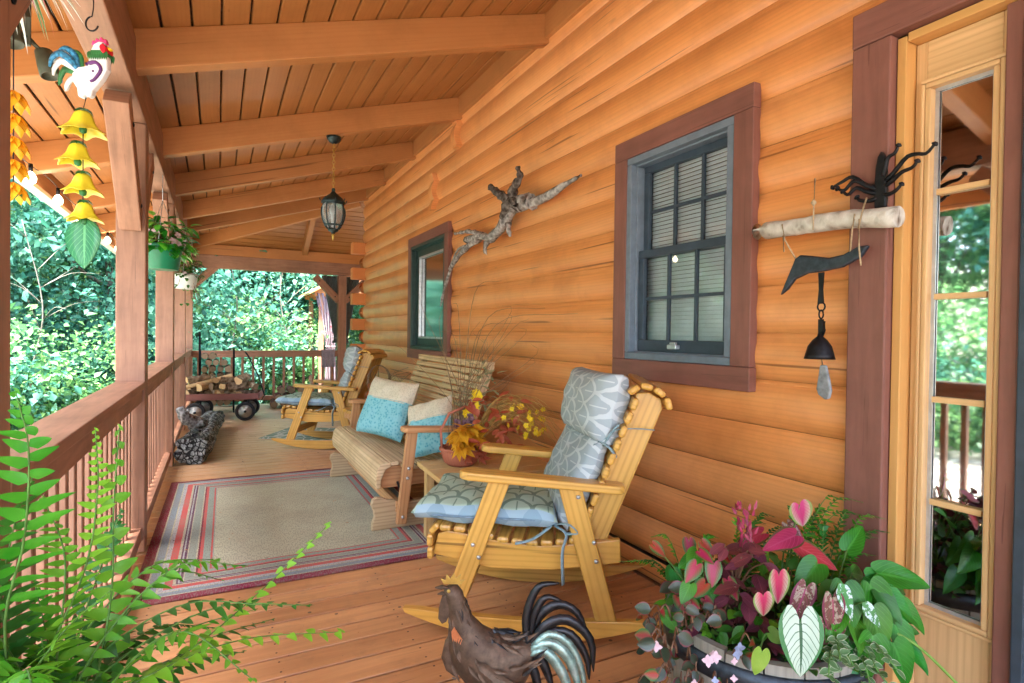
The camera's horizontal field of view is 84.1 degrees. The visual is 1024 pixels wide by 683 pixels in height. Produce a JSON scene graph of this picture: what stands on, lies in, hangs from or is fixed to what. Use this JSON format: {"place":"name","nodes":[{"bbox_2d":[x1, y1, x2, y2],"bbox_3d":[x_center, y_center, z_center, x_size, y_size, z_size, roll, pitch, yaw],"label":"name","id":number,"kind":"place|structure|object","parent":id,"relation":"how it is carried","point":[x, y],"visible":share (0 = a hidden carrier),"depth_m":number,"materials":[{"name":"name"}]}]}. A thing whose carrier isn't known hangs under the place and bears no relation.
{"place":"outdoors","nodes":[
{"label":"outdoors","id":0,"kind":"place"},
{"bbox_2d":[568,531,660,586],"bbox_3d":[0.500,1.378,4.454,6.200,0.240,13.700,0,1,-27],"label":"deck frame","id":1,"kind":"object","parent":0,"point":[648,578],"depth_m":3.08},
{"bbox_2d":[91,403,667,682],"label":"deck","id":2,"kind":"structure","parent":1,"relation":"on","point":[391,641],"depth_m":2.54,"materials":[{"name":"brown wood"}]},
{"bbox_2d":[0,0,31,637],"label":"porch post","id":3,"kind":"object","parent":2,"relation":"on","point":[12,12],"visible":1,"depth_m":1.08,"materials":[{"name":"brown wood"}]},
{"bbox_2d":[10,381,145,676],"bbox_3d":[-1.587,0.691,2.120,0.145,0.896,2.320,0,1,-27],"label":"porch railing","id":4,"kind":"object","parent":3,"relation":"attached to","point":[105,411],"visible":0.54,"depth_m":1.92,"materials":[{"name":"wood"}]},
{"bbox_2d":[102,89,154,551],"bbox_3d":[-2.144,-0.016,3.203,0.140,2.392,1.217,0,1,-27],"label":"porch post","id":5,"kind":"object","parent":2,"relation":"on","point":[132,162],"visible":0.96,"depth_m":3.14,"materials":[{"name":"brown wood"}]},
{"bbox_2d":[152,191,176,466],"bbox_3d":[-3.174,-0.055,5.192,0.140,2.392,1.217,0,1,-27],"label":"porch post","id":6,"kind":"object","parent":2,"relation":"on","point":[164,315],"visible":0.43,"depth_m":5.14,"materials":[{"name":"brown wood"}]},
{"bbox_2d":[147,362,173,523],"bbox_3d":[-2.668,0.650,4.207,0.145,0.896,2.100,0,1,-27],"label":"porch railing","id":7,"kind":"object","parent":6,"relation":"attached to","point":[159,457],"visible":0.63,"depth_m":4.30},
{"bbox_2d":[174,353,184,449],"bbox_3d":[-3.673,0.611,6.146,0.145,0.896,1.990,0,1,-27],"label":"porch railing","id":8,"kind":"object","parent":6,"relation":"attached to","point":[178,362],"visible":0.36,"depth_m":6.41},
{"bbox_2d":[174,235,185,429],"bbox_3d":[-4.154,-0.092,7.083,0.140,2.392,1.217,0,1,-27],"label":"porch post","id":9,"kind":"object","parent":2,"relation":"on","point":[180,330],"visible":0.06,"depth_m":7.04,"materials":[{"name":"brown wood"}]},
{"bbox_2d":[173,410,224,464],"bbox_3d":[-3.355,0.985,6.217,0.312,0.276,2.100,0,1,-22],"label":"charred log","id":10,"kind":"object","parent":2,"relation":"on","point":[195,445],"visible":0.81,"depth_m":5.30,"materials":[{"name":"black wood"}]},
{"bbox_2d":[176,406,207,430],"bbox_3d":[-3.316,0.830,5.896,0.294,0.346,0.303,0,1,-27],"label":"driftwood stump","id":11,"kind":"object","parent":10,"relation":"on","point":[190,421],"visible":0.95,"depth_m":5.78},
{"bbox_2d":[186,256,218,403],"bbox_3d":[-4.861,-0.126,8.913,0.569,2.392,0.679,0,1,-27],"label":"porch post","id":12,"kind":"object","parent":2,"relation":"on","point":[189,319],"visible":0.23,"depth_m":9.01,"materials":[{"name":"brown wood"}]},
{"bbox_2d":[186,348,192,406],"bbox_3d":[-4.673,0.573,8.077,0.145,0.896,2.080,0,1,-27],"label":"porch railing","id":13,"kind":"object","parent":12,"relation":"attached to","point":[188,352],"visible":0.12,"depth_m":8.61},
{"bbox_2d":[192,350,337,402],"bbox_3d":[-4.123,0.570,9.613,2.250,0.836,0.120,0,1,-27],"label":"porch railing","id":14,"kind":"object","parent":12,"relation":"attached to","point":[303,354],"visible":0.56,"depth_m":9.60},
{"bbox_2d":[321,350,334,366],"bbox_3d":[-3.231,0.296,9.964,0.226,0.302,0.038,0,1,-27],"label":"draped cloth","id":15,"kind":"object","parent":14,"relation":"hanging from","point":[327,358],"visible":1,"depth_m":9.96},
{"bbox_2d":[198,332,234,412],"bbox_3d":[-4.503,0.468,8.659,0.485,1.220,0.308,0,1,-27],"label":"firewood rack","id":16,"kind":"object","parent":2,"relation":"on","point":[199,374],"visible":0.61,"depth_m":8.56,"materials":[{"name":"black metal"}]},
{"bbox_2d":[186,352,264,420],"bbox_3d":[-4.053,0.616,8.046,1.026,0.951,0.650,0,1,-18],"label":"garden wagon","id":17,"kind":"object","parent":2,"relation":"on","point":[247,408],"visible":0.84,"depth_m":7.85,"materials":[{"name":"red metal"}]},
{"bbox_2d":[186,389,204,393],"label":"firewood log","id":18,"kind":"object","parent":17,"relation":"on","point":[189,391],"visible":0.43,"depth_m":7.82,"materials":[{"name":"brown wood"}]},
{"bbox_2d":[202,389,219,393],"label":"firewood log","id":19,"kind":"object","parent":17,"relation":"on","point":[215,390],"visible":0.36,"depth_m":7.85,"materials":[{"name":"brown wood"}]},
{"bbox_2d":[196,382,212,391],"bbox_3d":[-4.233,0.610,7.898,0.092,0.144,0.364,1,1,7],"label":"firewood log","id":20,"kind":"object","parent":19,"relation":"on","point":[202,386],"visible":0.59,"depth_m":7.74,"materials":[{"name":"brown wood"}]},
{"bbox_2d":[186,374,213,382],"bbox_3d":[-4.331,0.510,7.873,0.104,0.108,0.355,1,1,37],"label":"firewood log","id":21,"kind":"object","parent":20,"relation":"on","point":[200,378],"visible":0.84,"depth_m":7.82,"materials":[{"name":"brown wood"}]},
{"bbox_2d":[186,374,232,388],"bbox_3d":[-4.186,0.550,7.858,0.584,0.208,0.049,0,1,-26],"label":"firewood log","id":22,"kind":"object","parent":20,"relation":"on","point":[189,386],"visible":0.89,"depth_m":7.82,"materials":[{"name":"brown wood"}]},
{"bbox_2d":[209,381,230,390],"bbox_3d":[-4.120,0.612,8.016,0.090,0.138,0.375,1,1,12],"label":"firewood log","id":23,"kind":"object","parent":19,"relation":"on","point":[212,386],"visible":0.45,"depth_m":7.86,"materials":[{"name":"brown wood"}]},
{"bbox_2d":[234,389,257,392],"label":"firewood log","id":24,"kind":"object","parent":17,"relation":"on","point":[249,391],"visible":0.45,"depth_m":8.12,"materials":[{"name":"brown wood"}]},
{"bbox_2d":[225,380,253,390],"bbox_3d":[-3.863,0.619,8.054,0.103,0.136,0.379,1,1,42],"label":"firewood log","id":25,"kind":"object","parent":24,"relation":"on","point":[234,385],"visible":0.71,"depth_m":7.99,"materials":[{"name":"brown wood"}]},
{"bbox_2d":[220,376,242,382],"bbox_3d":[-3.941,0.533,8.014,0.332,0.090,0.088,0,1,-42],"label":"firewood log","id":26,"kind":"object","parent":25,"relation":"on","point":[226,379],"visible":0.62,"depth_m":7.94,"materials":[{"name":"brown wood"}]},
{"bbox_2d":[234,372,251,384],"bbox_3d":[-3.808,0.523,8.045,0.118,0.152,0.371,1,1,-5],"label":"firewood log","id":27,"kind":"object","parent":25,"relation":"on","point":[244,377],"visible":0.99,"depth_m":7.95,"materials":[{"name":"brown wood"}]},
{"bbox_2d":[247,381,258,389],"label":"firewood log","id":28,"kind":"object","parent":24,"relation":"on","point":[252,385],"visible":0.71,"depth_m":8.03,"materials":[{"name":"brown wood"}]},
{"bbox_2d":[269,398,277,408],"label":"firewood log","id":29,"kind":"object","parent":2,"relation":"on","point":[273,403],"visible":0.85,"depth_m":9.09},
{"bbox_2d":[128,468,435,608],"bbox_3d":[-1.503,1.172,3.930,1.640,0.012,2.320,0,1,-27],"label":"rug","id":30,"kind":"object","parent":2,"relation":"on","point":[257,520],"visible":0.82,"depth_m":3.48,"materials":[{"name":"fabric"}]},
{"bbox_2d":[329,354,494,530],"bbox_3d":[-0.835,0.648,4.379,0.854,1.044,1.720,0,1,-27],"label":"glider bench","id":31,"kind":"object","parent":30,"relation":"on","point":[379,465],"visible":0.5,"depth_m":3.92,"materials":[{"name":"brown wood"}]},
{"bbox_2d":[356,376,418,441],"bbox_3d":[-0.984,0.523,4.479,0.519,0.468,0.261,1,1,37],"label":"throw pillow","id":32,"kind":"object","parent":31,"relation":"on","point":[387,404],"visible":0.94,"depth_m":4.39,"materials":[{"name":"teal fabric"}]},
{"bbox_2d":[408,395,452,457],"bbox_3d":[-0.565,0.591,3.909,0.439,0.449,0.237,1,1,18],"label":"throw pillow","id":33,"kind":"object","parent":31,"relation":"on","point":[433,412],"visible":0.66,"depth_m":3.85,"materials":[{"name":"teal fabric"}]},
{"bbox_2d":[259,427,334,439],"bbox_3d":[-2.351,1.122,6.915,1.100,0.008,0.800,1,1,5],"label":"doormat","id":34,"kind":"object","parent":2,"relation":"on","point":[283,433],"visible":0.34,"depth_m":6.73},
{"bbox_2d":[271,348,386,448],"bbox_3d":[-1.996,0.604,6.287,1.085,1.062,0.653,1,1,2],"label":"rocking chair","id":35,"kind":"object","parent":34,"relation":"on","point":[310,417],"visible":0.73,"depth_m":6.03,"materials":[{"name":"yellow wood"}]},
{"bbox_2d":[275,392,338,425],"bbox_3d":[-2.165,0.728,6.275,0.692,0.310,0.611,1,1,2],"label":"seat cushion","id":36,"kind":"object","parent":35,"relation":"on","point":[321,398],"visible":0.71,"depth_m":6.03,"materials":[{"name":"grey fabric"}]},
{"bbox_2d":[334,345,368,405],"bbox_3d":[-1.797,0.369,6.260,0.337,0.648,0.662,0,1,-22],"label":"back cushion","id":37,"kind":"object","parent":35,"relation":"on","point":[351,357],"visible":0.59,"depth_m":6.03,"materials":[{"name":"grey fabric"}]},
{"bbox_2d":[313,274,363,385],"bbox_3d":[-3.054,-0.048,10.154,0.997,2.250,0.140,0,1,-27],"label":"porch post","id":38,"kind":"object","parent":2,"relation":"on","point":[341,298],"visible":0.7,"depth_m":10.09,"materials":[{"name":"brown wood"}]},
{"bbox_2d":[342,405,363,419],"bbox_3d":[-1.390,0.909,5.628,0.566,0.501,0.566,1,1,43],"label":"side table","id":39,"kind":"object","parent":2,"relation":"on","point":[347,411],"visible":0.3,"depth_m":5.50,"materials":[{"name":"orange wood"}]},
{"bbox_2d":[357,365,410,398],"bbox_3d":[-1.228,0.447,5.527,0.427,0.424,0.417,1,1,6],"label":"autumn arrangement","id":40,"kind":"object","parent":39,"relation":"on","point":[369,384],"visible":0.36,"depth_m":5.57,"materials":[{"name":"plant"}]},
{"bbox_2d":[417,454,547,540],"bbox_3d":[-0.151,0.973,3.433,0.740,0.460,0.479,0,1,-24],"label":"side table","id":41,"kind":"object","parent":2,"relation":"on","point":[436,470],"visible":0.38,"depth_m":3.43,"materials":[{"name":"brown wood"}]},
{"bbox_2d":[397,281,577,466],"bbox_3d":[-0.192,0.190,3.430,0.768,1.101,1.285,0,1,-27],"label":"autumn arrangement","id":42,"kind":"object","parent":41,"relation":"on","point":[462,447],"visible":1,"depth_m":3.32,"materials":[{"name":"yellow plant"}]},
{"bbox_2d":[435,573,595,682],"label":"metal rooster","id":43,"kind":"object","parent":2,"relation":"on","point":[475,650],"visible":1,"depth_m":1.76,"materials":[{"name":"brown metal"}]},
{"bbox_2d":[403,373,672,640],"bbox_3d":[0.122,0.685,2.587,1.085,1.062,0.653,1,1,6],"label":"rocking chair","id":44,"kind":"object","parent":2,"relation":"on","point":[592,556],"visible":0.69,"depth_m":2.32,"materials":[{"name":"yellow wood"}]},
{"bbox_2d":[411,473,577,585],"bbox_3d":[-0.048,0.810,2.589,0.692,0.310,0.611,1,1,6],"label":"seat cushion","id":45,"kind":"object","parent":44,"relation":"on","point":[454,497],"visible":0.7,"depth_m":2.37,"materials":[{"name":"grey fabric"}]},
{"bbox_2d":[544,367,654,530],"bbox_3d":[0.318,0.451,2.544,0.337,0.648,0.662,1,1,-17],"label":"back cushion","id":46,"kind":"object","parent":44,"relation":"on","point":[594,405],"visible":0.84,"depth_m":2.35,"materials":[{"name":"grey fabric"}]},
{"bbox_2d":[663,577,873,682],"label":"barrel planter","id":47,"kind":"object","parent":2,"relation":"on","point":[724,667],"visible":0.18,"depth_m":1.54,"materials":[{"name":"wood"}]},
{"bbox_2d":[619,533,734,578],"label":"barrel fern","id":48,"kind":"object","parent":47,"relation":"in","point":[676,564],"visible":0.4,"depth_m":1.86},
{"bbox_2d":[649,537,738,630],"bbox_3d":[0.543,0.743,1.696,0.248,0.279,0.214,1,1,-1],"label":"red caladium","id":49,"kind":"object","parent":47,"relation":"on","point":[700,589],"visible":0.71,"depth_m":1.65,"materials":[{"name":"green plant"}]},
{"bbox_2d":[634,580,764,682],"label":"dark begonia","id":50,"kind":"object","parent":47,"relation":"in","point":[657,646],"visible":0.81,"depth_m":1.57,"materials":[{"name":"grey plant"}]},
{"bbox_2d":[697,501,779,631],"bbox_3d":[0.672,0.666,1.693,0.230,0.386,0.249,0,1,-27],"label":"plum coleus","id":51,"kind":"object","parent":47,"relation":"in","point":[740,561],"visible":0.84,"depth_m":1.65,"materials":[{"name":"plant"}]},
{"bbox_2d":[731,512,781,592],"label":"barrel fern","id":52,"kind":"object","parent":47,"relation":"in","point":[757,521],"visible":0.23,"depth_m":1.90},
{"bbox_2d":[654,538,872,676],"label":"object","id":53,"kind":"object","parent":47,"relation":"in","point":[722,638],"visible":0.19,"depth_m":1.64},
{"bbox_2d":[751,626,780,674],"bbox_3d":[0.673,0.828,1.494,0.068,0.116,0.130,1,1,29],"label":"lime caladium","id":54,"kind":"object","parent":47,"relation":"in","point":[760,659],"visible":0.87,"depth_m":1.46,"materials":[{"name":"green plant"}]},
{"bbox_2d":[753,569,789,631],"bbox_3d":[0.731,0.753,1.593,0.086,0.264,0.221,1,1,27],"label":"pink caladium","id":55,"kind":"object","parent":47,"relation":"on","point":[779,583],"visible":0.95,"depth_m":1.55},
{"bbox_2d":[737,499,837,618],"bbox_3d":[0.842,0.686,1.756,0.232,0.395,0.208,1,1,-1],"label":"red caladium","id":56,"kind":"object","parent":47,"relation":"in","point":[787,536],"visible":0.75,"depth_m":1.70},
{"bbox_2d":[777,605,823,676],"bbox_3d":[0.777,0.783,1.560,0.110,0.208,0.280,1,1,19],"label":"white caladium","id":57,"kind":"object","parent":47,"relation":"on","point":[802,642],"visible":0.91,"depth_m":1.45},
{"bbox_2d":[790,579,851,644],"bbox_3d":[0.833,0.769,1.575,0.126,0.237,0.172,0,1,-35],"label":"rex begonia","id":58,"kind":"object","parent":47,"relation":"on","point":[802,597],"visible":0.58,"depth_m":1.54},
{"bbox_2d":[787,495,862,596],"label":"barrel fern","id":59,"kind":"object","parent":47,"relation":"in","point":[813,518],"visible":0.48,"depth_m":1.87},
{"bbox_2d":[817,509,888,579],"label":"barrel fern","id":60,"kind":"object","parent":47,"relation":"in","point":[837,561],"visible":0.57,"depth_m":1.83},
{"bbox_2d":[833,583,879,627],"bbox_3d":[0.894,0.763,1.574,0.138,0.248,0.170,0,1,-27],"label":"silver begonia","id":61,"kind":"object","parent":47,"relation":"on","point":[869,611],"visible":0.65,"depth_m":1.51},
{"bbox_2d":[819,634,905,682],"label":"variegated plectranthus","id":62,"kind":"object","parent":47,"relation":"in","point":[839,650],"visible":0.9,"depth_m":1.47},
{"bbox_2d":[793,526,957,682],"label":"hosta","id":63,"kind":"object","parent":47,"relation":"in","point":[880,586],"visible":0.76,"depth_m":1.58,"materials":[{"name":"green plant"}]},
{"bbox_2d":[350,0,1023,682],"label":"log house","id":64,"kind":"structure","parent":1,"relation":"on","point":[692,142],"depth_m":2.31,"materials":[{"name":"orange wood"}]},
{"bbox_2d":[10,0,557,275],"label":"porch roof","id":65,"kind":"structure","parent":64,"relation":"attached to","point":[242,109],"depth_m":3.98,"materials":[{"name":"wood"}]},
{"bbox_2d":[10,32,31,204],"bbox_3d":[-1.632,-0.942,1.862,0.099,0.968,0.102,0,1,-27],"label":"flower mobile","id":66,"kind":"object","parent":65,"relation":"hanging from","point":[18,147],"visible":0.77,"depth_m":1.86,"materials":[{"name":"yellow metal"}]},
{"bbox_2d":[11,4,58,80],"bbox_3d":[-1.882,-1.224,2.216,0.099,0.359,0.188,1,1,33],"label":"flood light","id":67,"kind":"object","parent":65,"relation":"attached to","point":[42,55],"visible":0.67,"depth_m":2.23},
{"bbox_2d":[16,0,95,52],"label":"feather hanger","id":68,"kind":"object","parent":65,"relation":"hanging from","point":[33,2],"visible":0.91,"depth_m":1.37,"materials":[{"name":"wicker"}]},
{"bbox_2d":[22,158,115,250],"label":"string lights","id":69,"kind":"object","parent":65,"relation":"attached to","point":[57,199],"visible":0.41,"depth_m":4.23,"materials":[{"name":"white glass"}]},
{"bbox_2d":[48,0,114,268],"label":"rooster ornament","id":70,"kind":"object","parent":65,"relation":"hanging from","point":[83,232],"visible":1,"depth_m":1.96,"materials":[{"name":"multicoloured metal"}]},
{"bbox_2d":[148,175,201,270],"bbox_3d":[-2.601,-0.883,4.210,0.547,0.698,0.517,0,1,-27],"label":"hanging basket","id":71,"kind":"object","parent":65,"relation":"hanging from","point":[167,255],"visible":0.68,"depth_m":4.14,"materials":[{"name":"green plastic"}]},
{"bbox_2d":[175,232,207,308],"bbox_3d":[-3.659,-0.820,6.351,0.449,0.908,0.453,1,1,23],"label":"hanging basket","id":72,"kind":"object","parent":65,"relation":"hanging from","point":[189,279],"visible":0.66,"depth_m":6.31,"materials":[{"name":"ceramic"}]},
{"bbox_2d":[321,275,336,342],"bbox_3d":[-3.262,-0.576,10.171,0.308,1.202,0.124,0,1,-27],"label":"grey curtain","id":73,"kind":"object","parent":65,"relation":"hanging from","point":[331,281],"visible":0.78,"depth_m":10.19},
{"bbox_2d":[319,134,346,239],"bbox_3d":[-1.456,-1.244,4.628,0.206,0.843,0.206,1,1,-4],"label":"hanging lantern","id":74,"kind":"object","parent":65,"relation":"hanging from","point":[333,213],"visible":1,"depth_m":4.58,"materials":[{"name":"metal"}]},
{"bbox_2d":[346,277,358,342],"bbox_3d":[-2.919,-0.574,10.348,0.295,1.202,0.124,0,1,-27],"label":"grey curtain","id":75,"kind":"object","parent":65,"relation":"hanging from","point":[351,284],"visible":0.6,"depth_m":10.33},
{"bbox_2d":[407,221,452,358],"bbox_3d":[-0.854,-0.479,5.940,0.105,1.340,1.270,0,1,-27],"label":"window","id":76,"kind":"structure","parent":64,"relation":"in","point":[429,252],"depth_m":6.01,"materials":[{"name":"brown"}]},
{"bbox_2d":[440,166,581,306],"bbox_3d":[-0.151,-0.760,4.296,0.142,0.906,2.314,0,1,-27],"label":"driftwood branch","id":77,"kind":"object","parent":64,"relation":"attached to","point":[513,203],"visible":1,"depth_m":4.02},
{"bbox_2d":[612,82,760,391],"bbox_3d":[0.823,-0.431,2.735,0.134,1.260,0.905,0,1,-27],"label":"window","id":78,"kind":"structure","parent":64,"relation":"in","point":[668,347],"depth_m":2.69,"materials":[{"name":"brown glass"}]},
{"bbox_2d":[830,141,937,207],"bbox_3d":[1.189,-0.529,1.831,0.043,0.190,0.326,0,1,-27],"label":"wall hook","id":79,"kind":"object","parent":64,"relation":"attached to","point":[879,190],"depth_m":1.83,"materials":[{"name":"black metal"}]},
{"bbox_2d":[752,178,904,398],"bbox_3d":[1.075,-0.185,1.997,0.100,0.771,0.529,0,1,-27],"label":"wind chime","id":80,"kind":"object","parent":79,"relation":"hanging from","point":[819,346],"visible":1,"depth_m":1.97,"materials":[{"name":"white wood"}]},
{"bbox_2d":[1009,109,1023,682],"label":"storm door","id":81,"kind":"structure","parent":64,"relation":"in","point":[1017,600],"depth_m":1.56,"materials":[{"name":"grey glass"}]},
{"bbox_3d":[-0.696,1.036,0.809,0.260,0.391,0.260,0,1,-27],"label":"plant stand","id":82,"kind":"object","parent":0,"visible":0},
{"bbox_2d":[0,388,344,682],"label":"potted fern","id":83,"kind":"object","parent":82,"relation":"on","point":[48,661],"visible":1,"depth_m":0.80,"materials":[{"name":"green plant"}]},
{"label":"ground","id":84,"kind":"structure","parent":0,"visible":0},
{"bbox_2d":[10,191,41,269],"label":"woodland tree","id":85,"kind":"object","parent":84,"relation":"on","point":[13,211],"depth_m":9.27,"materials":[{"name":"green plant"}]},
{"bbox_2d":[10,220,95,415],"bbox_3d":[-6.641,-0.196,8.024,0.973,4.153,1.963,1,1,21],"label":"bare sapling","id":86,"kind":"object","parent":84,"relation":"on","point":[43,318],"visible":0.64,"depth_m":8.11,"materials":[{"name":"grey plant"}]},
{"bbox_2d":[10,271,96,429],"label":"woodland shrub","id":87,"kind":"object","parent":84,"relation":"on","point":[35,398],"visible":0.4,"depth_m":7.85,"materials":[{"name":"teal plant"}]},
{"bbox_2d":[10,249,104,321],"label":"woodland shrub","id":88,"kind":"object","parent":84,"relation":"on","point":[47,263],"depth_m":11.68,"materials":[{"name":"green plant"}]},
{"bbox_2d":[10,214,107,385],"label":"woodland shrub","id":89,"kind":"object","parent":84,"relation":"on","point":[29,274],"visible":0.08,"depth_m":10.04,"materials":[{"name":"teal plant"}]},
{"bbox_2d":[10,292,154,430],"bbox_3d":[-7.480,0.688,8.600,4.760,3.236,3.742,1,1,42],"label":"woodland shrub","id":90,"kind":"object","parent":84,"relation":"on","point":[15,340],"visible":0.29,"depth_m":8.23,"materials":[{"name":"green plant"}]},
{"bbox_2d":[12,272,211,390],"bbox_3d":[-8.989,0.327,11.764,5.649,4.078,5.451,1,1,20],"label":"woodland shrub","id":91,"kind":"object","parent":84,"relation":"on","point":[61,319],"visible":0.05,"depth_m":11.16,"materials":[{"name":"green plant"}]},
{"bbox_2d":[10,267,261,415],"bbox_3d":[-7.194,0.376,10.248,4.389,4.301,5.539,0,1,-36],"label":"woodland shrub","id":92,"kind":"object","parent":84,"relation":"on","point":[93,364],"visible":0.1,"depth_m":9.55,"materials":[{"name":"teal plant"}]},
{"bbox_2d":[10,181,271,295],"bbox_3d":[-10.008,-3.257,13.649,9.892,10.307,10.980,1,1,13],"label":"woodland tree","id":93,"kind":"object","parent":84,"relation":"on","point":[65,262],"visible":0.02,"depth_m":11.88,"materials":[{"name":"green plant"}]},
{"bbox_2d":[12,266,309,404],"bbox_3d":[-7.627,0.381,12.479,5.950,4.045,4.678,0,1,-33],"label":"woodland shrub","id":94,"kind":"object","parent":84,"relation":"on","point":[21,270],"visible":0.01,"depth_m":11.52,"materials":[{"name":"green plant"}]},
{"bbox_2d":[10,178,313,405],"bbox_3d":[-8.127,-1.426,11.100,7.916,9.088,8.108,1,1,-14],"label":"woodland tree","id":95,"kind":"object","parent":84,"relation":"on","point":[104,256],"visible":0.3,"depth_m":10.13,"materials":[{"name":"green plant"}]},
{"bbox_2d":[47,278,307,384],"bbox_3d":[-7.997,-0.187,14.175,5.740,5.624,7.243,0,1,-28],"label":"woodland shrub","id":96,"kind":"object","parent":84,"relation":"on","point":[270,308],"depth_m":13.37,"materials":[{"name":"teal plant"}]},
{"bbox_2d":[52,266,357,388],"bbox_3d":[-7.668,-1.646,15.759,8.707,9.996,8.919,0,1,-30],"label":"woodland tree","id":97,"kind":"object","parent":84,"relation":"on","point":[294,287],"visible":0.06,"depth_m":14.48,"materials":[{"name":"green plant"}]},
{"bbox_2d":[193,271,282,357],"bbox_3d":[-5.864,-0.301,12.030,1.840,4.251,1.313,1,1,-16],"label":"bare sapling","id":98,"kind":"object","parent":84,"relation":"on","point":[235,317],"visible":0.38,"depth_m":11.97,"materials":[{"name":"grey plant"}]},
{"bbox_2d":[193,279,315,405],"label":"woodland shrub","id":99,"kind":"object","parent":84,"relation":"on","point":[259,359],"visible":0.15,"depth_m":12.45,"materials":[{"name":"teal plant"}]},
{"bbox_2d":[195,285,355,403],"bbox_3d":[-6.079,0.404,13.805,4.366,3.776,5.553,0,1,-24],"label":"woodland shrub","id":100,"kind":"object","parent":84,"relation":"on","point":[298,374],"visible":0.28,"depth_m":12.91,"materials":[{"name":"green plant"}]},
{"bbox_2d":[248,273,307,391],"bbox_3d":[-5.108,-0.501,13.170,1.847,4.604,1.726,0,1,-45],"label":"bare sapling","id":101,"kind":"object","parent":84,"relation":"on","point":[284,324],"visible":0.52,"depth_m":13.02,"materials":[{"name":"grey plant"}]},
{"bbox_2d":[199,276,359,390],"bbox_3d":[-7.304,0.182,16.474,6.743,4.585,5.301,0,1,-35],"label":"woodland shrub","id":102,"kind":"object","parent":84,"relation":"on","point":[278,303],"visible":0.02,"depth_m":15.56,"materials":[{"name":"green plant"}]},
{"bbox_2d":[203,271,363,337],"bbox_3d":[-6.656,-2.381,17.363,10.541,8.455,9.496,0,1,-28],"label":"woodland tree","id":103,"kind":"object","parent":84,"relation":"on","point":[286,295],"visible":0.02,"depth_m":15.47,"materials":[{"name":"green plant"}]},
{"bbox_2d":[231,293,358,391],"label":"woodland shrub","id":104,"kind":"object","parent":84,"relation":"on","point":[307,342],"visible":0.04,"depth_m":14.80,"materials":[{"name":"green plant"}]},
{"bbox_2d":[244,274,363,340],"bbox_3d":[-4.296,-2.212,18.741,9.325,10.451,9.103,1,1,34],"label":"woodland tree","id":105,"kind":"object","parent":84,"relation":"on","point":[355,306],"depth_m":15.45,"materials":[{"name":"green plant"}]},
{"bbox_2d":[286,276,360,392],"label":"woodland shrub","id":106,"kind":"object","parent":84,"relation":"on","point":[349,339],"visible":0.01,"depth_m":15.29,"materials":[{"name":"teal plant"}]},
{"bbox_2d":[298,276,361,391],"bbox_3d":[-3.872,-0.092,14.212,2.602,3.610,2.000,0,1,-27],"label":"garden gazebo","id":107,"kind":"object","parent":84,"relation":"on","point":[318,289],"visible":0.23,"depth_m":13.01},
{"bbox_2d":[315,293,335,380],"bbox_3d":[-4.227,-0.092,13.071,0.626,2.031,0.124,0,1,-27],"label":"floral curtain","id":108,"kind":"object","parent":107,"relation":"hanging from","point":[327,325],"visible":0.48,"depth_m":13.06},
{"bbox_2d":[346,317,363,346],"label":"woodland shrub","id":109,"kind":"object","parent":84,"relation":"on","point":[356,340],"visible":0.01,"depth_m":15.62,"materials":[{"name":"green plant"}]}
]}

